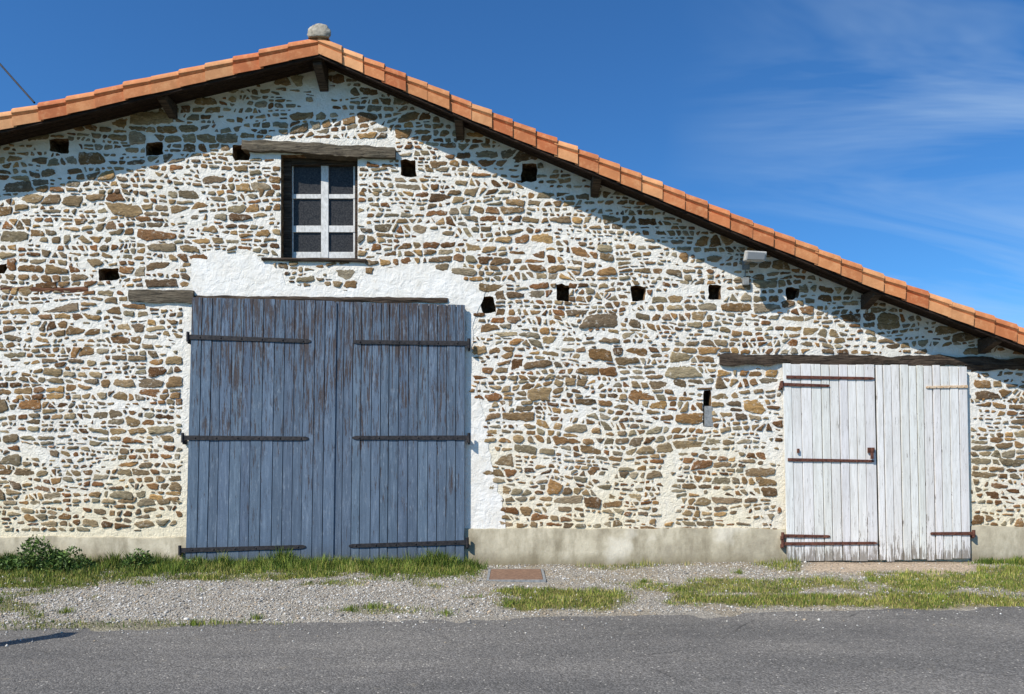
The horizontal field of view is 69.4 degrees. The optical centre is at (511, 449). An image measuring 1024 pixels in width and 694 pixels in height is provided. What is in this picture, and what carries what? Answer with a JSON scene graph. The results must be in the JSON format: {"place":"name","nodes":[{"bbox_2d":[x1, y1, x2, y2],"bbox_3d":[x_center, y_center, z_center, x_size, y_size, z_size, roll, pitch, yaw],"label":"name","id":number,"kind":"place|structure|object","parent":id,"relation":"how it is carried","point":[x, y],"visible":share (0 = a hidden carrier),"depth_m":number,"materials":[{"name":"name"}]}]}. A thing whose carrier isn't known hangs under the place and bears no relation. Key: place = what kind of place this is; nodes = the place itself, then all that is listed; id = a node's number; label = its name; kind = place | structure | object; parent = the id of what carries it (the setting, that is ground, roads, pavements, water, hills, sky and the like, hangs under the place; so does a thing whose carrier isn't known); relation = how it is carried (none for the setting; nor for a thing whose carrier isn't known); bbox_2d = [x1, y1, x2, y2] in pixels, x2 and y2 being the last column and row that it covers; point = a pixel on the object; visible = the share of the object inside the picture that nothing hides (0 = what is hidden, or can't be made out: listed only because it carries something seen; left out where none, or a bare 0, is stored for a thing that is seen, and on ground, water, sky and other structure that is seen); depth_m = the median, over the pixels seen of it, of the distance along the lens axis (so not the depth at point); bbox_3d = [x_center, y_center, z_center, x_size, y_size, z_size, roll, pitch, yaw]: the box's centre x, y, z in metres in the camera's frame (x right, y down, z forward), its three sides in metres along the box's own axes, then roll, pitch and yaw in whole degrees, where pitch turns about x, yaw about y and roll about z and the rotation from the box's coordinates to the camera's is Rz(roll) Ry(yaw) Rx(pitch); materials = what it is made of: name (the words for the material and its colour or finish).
{"place":"outdoors","nodes":[
{"label":"outdoors","id":0,"kind":"place"},
{"bbox_2d":[0,606,1023,693],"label":"road","id":1,"kind":"structure","parent":0,"point":[911,651],"depth_m":5.71,"materials":[{"name":"grey asphalt"}]},
{"bbox_2d":[0,561,1023,648],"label":"verge","id":2,"kind":"structure","parent":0,"point":[819,567],"depth_m":7.92,"materials":[{"name":"grey gravel"}]},
{"bbox_2d":[0,534,76,572],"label":"weed plant","id":3,"kind":"object","parent":2,"relation":"on","point":[41,558],"visible":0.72,"depth_m":9.56,"materials":[{"name":"green plant"}]},
{"bbox_2d":[36,546,101,572],"bbox_3d":[-5.743,1.413,9.601,0.865,0.351,0.606,0,0,0],"label":"weed plant","id":4,"kind":"object","parent":2,"relation":"on","point":[84,560],"visible":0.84,"depth_m":9.50,"materials":[{"name":"green plant"}]},
{"bbox_2d":[115,548,157,569],"bbox_3d":[-4.963,1.446,9.772,0.669,0.285,0.527,0,0,0],"label":"weed plant","id":5,"kind":"object","parent":2,"relation":"on","point":[127,561],"visible":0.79,"depth_m":9.72,"materials":[{"name":"green plant"}]},
{"bbox_2d":[185,558,211,568],"bbox_3d":[-4.202,1.503,9.799,0.488,0.174,0.470,0,0,0],"label":"weed plant","id":6,"kind":"object","parent":2,"relation":"on","point":[189,564],"visible":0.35,"depth_m":9.77,"materials":[{"name":"green plant"}]},
{"bbox_2d":[265,555,284,569],"bbox_3d":[-3.103,1.504,9.813,0.405,0.165,0.442,0,0,0],"label":"weed plant","id":7,"kind":"object","parent":2,"relation":"on","point":[275,563],"visible":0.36,"depth_m":9.72,"materials":[{"name":"green plant"}]},
{"bbox_2d":[186,297,464,563],"bbox_3d":[-2.530,-0.236,10.028,3.784,3.649,0.041,0,0,0],"label":"blue barn door","id":8,"kind":"structure","parent":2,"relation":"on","point":[233,487],"depth_m":10.01,"materials":[{"name":"paint"}]},
{"bbox_2d":[208,305,455,559],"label":"blue door ledgers","id":9,"kind":"object","parent":8,"relation":"attached to","point":[388,435],"depth_m":10.05,"materials":[{"name":"blue wood"}]},
{"bbox_2d":[330,302,336,560],"bbox_3d":[-2.414,-0.222,10.000,0.092,3.528,0.018,0,0,0],"label":"blue door cover strip","id":10,"kind":"object","parent":8,"relation":"attached to","point":[333,427],"depth_m":9.99,"materials":[{"name":"paint"}]},
{"bbox_2d":[443,556,470,569],"bbox_3d":[-0.743,1.500,9.787,0.491,0.177,0.468,0,0,0],"label":"weed plant","id":11,"kind":"object","parent":2,"relation":"on","point":[454,557],"visible":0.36,"depth_m":9.76,"materials":[{"name":"green plant"}]},
{"bbox_2d":[0,544,1023,630],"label":"grass","id":12,"kind":"structure","parent":2,"relation":"on","point":[435,565],"depth_m":8.82,"materials":[{"name":"green plant"}]},
{"bbox_2d":[0,525,1023,565],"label":"cement plinth","id":13,"kind":"structure","parent":2,"relation":"on","point":[565,546],"depth_m":10.07,"materials":[{"name":"beige concrete"}]},
{"bbox_2d":[0,69,1023,530],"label":"rubble stones","id":14,"kind":"object","parent":13,"relation":"on","point":[888,321],"visible":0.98,"depth_m":10.09,"materials":[{"name":"brown stone"}]},
{"bbox_2d":[486,569,545,581],"bbox_3d":[0.050,1.574,9.200,0.710,0.052,0.830,0,0,0],"label":"metal access cover","id":15,"kind":"object","parent":2,"relation":"on","point":[519,575],"visible":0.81,"depth_m":9.08,"materials":[{"name":"brown metal"}]},
{"bbox_2d":[782,363,969,561],"bbox_3d":[4.940,0.178,10.028,2.540,2.686,0.041,0,0,0],"label":"white barn door","id":16,"kind":"structure","parent":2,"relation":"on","point":[850,493],"depth_m":10.02,"materials":[{"name":"paint"}]},
{"bbox_2d":[800,367,935,554],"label":"plank gaps","id":17,"kind":"object","parent":16,"relation":"attached to","point":[876,458],"depth_m":10.05,"materials":[{"name":"grey wood"}]},
{"bbox_2d":[779,375,975,547],"bbox_3d":[4.949,0.169,10.053,2.638,2.342,0.193,0,0,0],"label":"white door ironwork","id":18,"kind":"object","parent":16,"relation":"attached to","point":[871,451],"depth_m":10.00,"materials":[{"name":"metal"}]},
{"bbox_2d":[926,385,967,387],"bbox_3d":[5.884,-0.848,10.000,0.564,0.044,0.022,0,0,0],"label":"pale hinge","id":19,"kind":"object","parent":16,"relation":"attached to","point":[958,386],"visible":1,"depth_m":10.00,"materials":[{"name":"beige metal"}]},
{"bbox_2d":[0,0,1023,327],"label":"sky","id":20,"kind":"structure","parent":0,"point":[886,137],"materials":[{"name":"blue"}]},
{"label":"side walls","id":21,"kind":"object","parent":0,"visible":0},
{"bbox_2d":[0,53,1023,354],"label":"soffit and bargeboard","id":22,"kind":"structure","parent":21,"relation":"on","point":[186,93],"depth_m":9.91,"materials":[{"name":"brown wood"}]},
{"bbox_2d":[0,38,1023,344],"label":"verge tiles","id":23,"kind":"object","parent":22,"relation":"attached to","point":[534,138],"visible":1,"depth_m":9.64,"materials":[{"name":"ceramic"}]},
{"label":"roof tiles","id":24,"kind":"object","parent":22,"relation":"on","visible":0},
{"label":"ridge tiles","id":25,"kind":"object","parent":24,"relation":"on","visible":0},
{"bbox_2d":[307,23,330,38],"bbox_3d":[-2.517,-5.458,9.641,0.317,0.184,0.107,0,0,0],"label":"ridge end mortar","id":26,"kind":"object","parent":25,"relation":"attached to","point":[320,30],"visible":1,"depth_m":9.60,"materials":[{"name":"white concrete"}]},
{"label":"ground","id":27,"kind":"structure","parent":0,"visible":0},
{"bbox_2d":[0,68,1023,561],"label":"gable wall","id":28,"kind":"structure","parent":27,"relation":"on","point":[670,504],"depth_m":10.10,"materials":[{"name":"white paint"}]},
{"bbox_2d":[0,286,87,292],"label":"wall timber","id":29,"kind":"object","parent":28,"relation":"attached to","point":[71,289],"visible":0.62,"depth_m":10.09,"materials":[{"name":"brown wood"}]},
{"bbox_2d":[128,289,194,303],"bbox_3d":[-4.776,-2.089,10.229,0.885,0.205,0.366,0,0,0],"label":"door lintel","id":30,"kind":"structure","parent":28,"relation":"attached to","point":[160,296],"depth_m":10.06,"materials":[{"name":"brown wood"}]},
{"bbox_2d":[281,155,305,257],"bbox_3d":[-2.632,-3.306,10.350,1.049,1.438,0.500,0,0,0],"label":"window recess","id":31,"kind":"object","parent":28,"relation":"attached to","point":[282,197],"depth_m":10.17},
{"bbox_2d":[284,158,357,258],"bbox_3d":[-2.638,-3.351,10.260,1.072,1.425,0.080,0,0,0],"label":"window outer frame","id":32,"kind":"object","parent":31,"relation":"in","point":[289,163],"visible":0.52,"depth_m":10.22,"materials":[{"name":"brown wood"}]},
{"bbox_2d":[292,166,354,258],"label":"window glazing bars","id":33,"kind":"object","parent":32,"relation":"attached to","point":[324,229],"depth_m":10.26,"materials":[{"name":"white wood"}]},
{"bbox_2d":[294,167,352,251],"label":"window panes","id":34,"kind":"object","parent":33,"relation":"in","point":[307,180],"visible":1,"depth_m":10.28,"materials":[{"name":"black glass"}]},
{"bbox_2d":[261,257,365,262],"bbox_3d":[-2.699,-2.582,10.226,1.421,0.064,0.354,0,0,0],"label":"window sill","id":35,"kind":"structure","parent":28,"relation":"attached to","point":[315,259],"depth_m":10.06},
{"bbox_2d":[241,140,395,161],"bbox_3d":[-2.625,-4.089,10.210,2.080,0.279,0.406,0,0,0],"label":"window lintel","id":36,"kind":"structure","parent":28,"relation":"in","point":[324,151],"depth_m":10.02,"materials":[{"name":"brown wood"}]},
{"bbox_2d":[194,295,447,302],"bbox_3d":[-2.619,-2.044,10.235,3.486,0.115,0.345,0,0,0],"label":"door lintel edge","id":37,"kind":"object","parent":28,"relation":"attached to","point":[387,299],"depth_m":10.07,"materials":[{"name":"brown wood"}]},
{"bbox_2d":[178,332,469,556],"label":"blue door hinges","id":38,"kind":"object","parent":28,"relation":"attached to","point":[184,439],"depth_m":10.00,"materials":[{"name":"black metal"}]},
{"bbox_2d":[190,249,504,528],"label":"plaster repairs","id":39,"kind":"structure","parent":28,"relation":"attached to","point":[218,272],"depth_m":10.10,"materials":[{"name":"white paint"}]},
{"bbox_2d":[0,138,798,426],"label":"putlog recesses","id":40,"kind":"object","parent":28,"relation":"attached to","point":[408,169],"visible":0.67,"depth_m":10.31,"materials":[{"name":"stone"}]},
{"bbox_2d":[704,406,712,426],"bbox_3d":[2.685,-0.452,10.107,0.110,0.281,0.026,0,0,0],"label":"slit slate","id":41,"kind":"object","parent":40,"relation":"attached to","point":[708,416],"visible":1,"depth_m":10.09,"materials":[{"name":"grey stone"}]},
{"bbox_2d":[157,58,1002,353],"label":"purlin ends","id":42,"kind":"object","parent":28,"relation":"attached to","point":[321,74],"visible":0.98,"depth_m":9.92,"materials":[{"name":"brown wood"}]},
{"bbox_2d":[742,264,748,285],"bbox_3d":[3.178,-2.409,10.062,0.080,0.350,0.065,0,0,0],"label":"junction box","id":43,"kind":"object","parent":28,"relation":"attached to","point":[745,280],"visible":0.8,"depth_m":10.03,"materials":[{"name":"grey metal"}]},
{"bbox_2d":[742,251,766,269],"bbox_3d":[3.184,-2.541,9.864,0.284,0.176,0.473,0,0,0],"label":"wall floodlight","id":44,"kind":"object","parent":28,"relation":"attached to","point":[751,256],"depth_m":9.65,"materials":[{"name":"white metal"}]},
{"bbox_2d":[719,353,983,365],"bbox_3d":[4.617,-1.217,10.221,3.575,0.204,0.389,0,0,0],"label":"door lintel","id":45,"kind":"structure","parent":28,"relation":"attached to","point":[730,359],"depth_m":10.05,"materials":[{"name":"brown wood"}]},
{"bbox_2d":[965,356,1023,370],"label":"door lintel end","id":46,"kind":"structure","parent":28,"relation":"attached to","point":[991,363],"depth_m":10.06,"materials":[{"name":"brown wood"}]},
{"bbox_3d":[-11.186,-4.091,12.675,1.200,11.382,0.300,0,0,0],"label":"utility pole","id":47,"kind":"object","parent":27,"relation":"on","visible":0},
{"bbox_2d":[0,63,34,103],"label":"overhead cable","id":48,"kind":"object","parent":47,"relation":"attached to","point":[17,83],"visible":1,"depth_m":9.96,"materials":[{"name":"black metal"}]}
]}

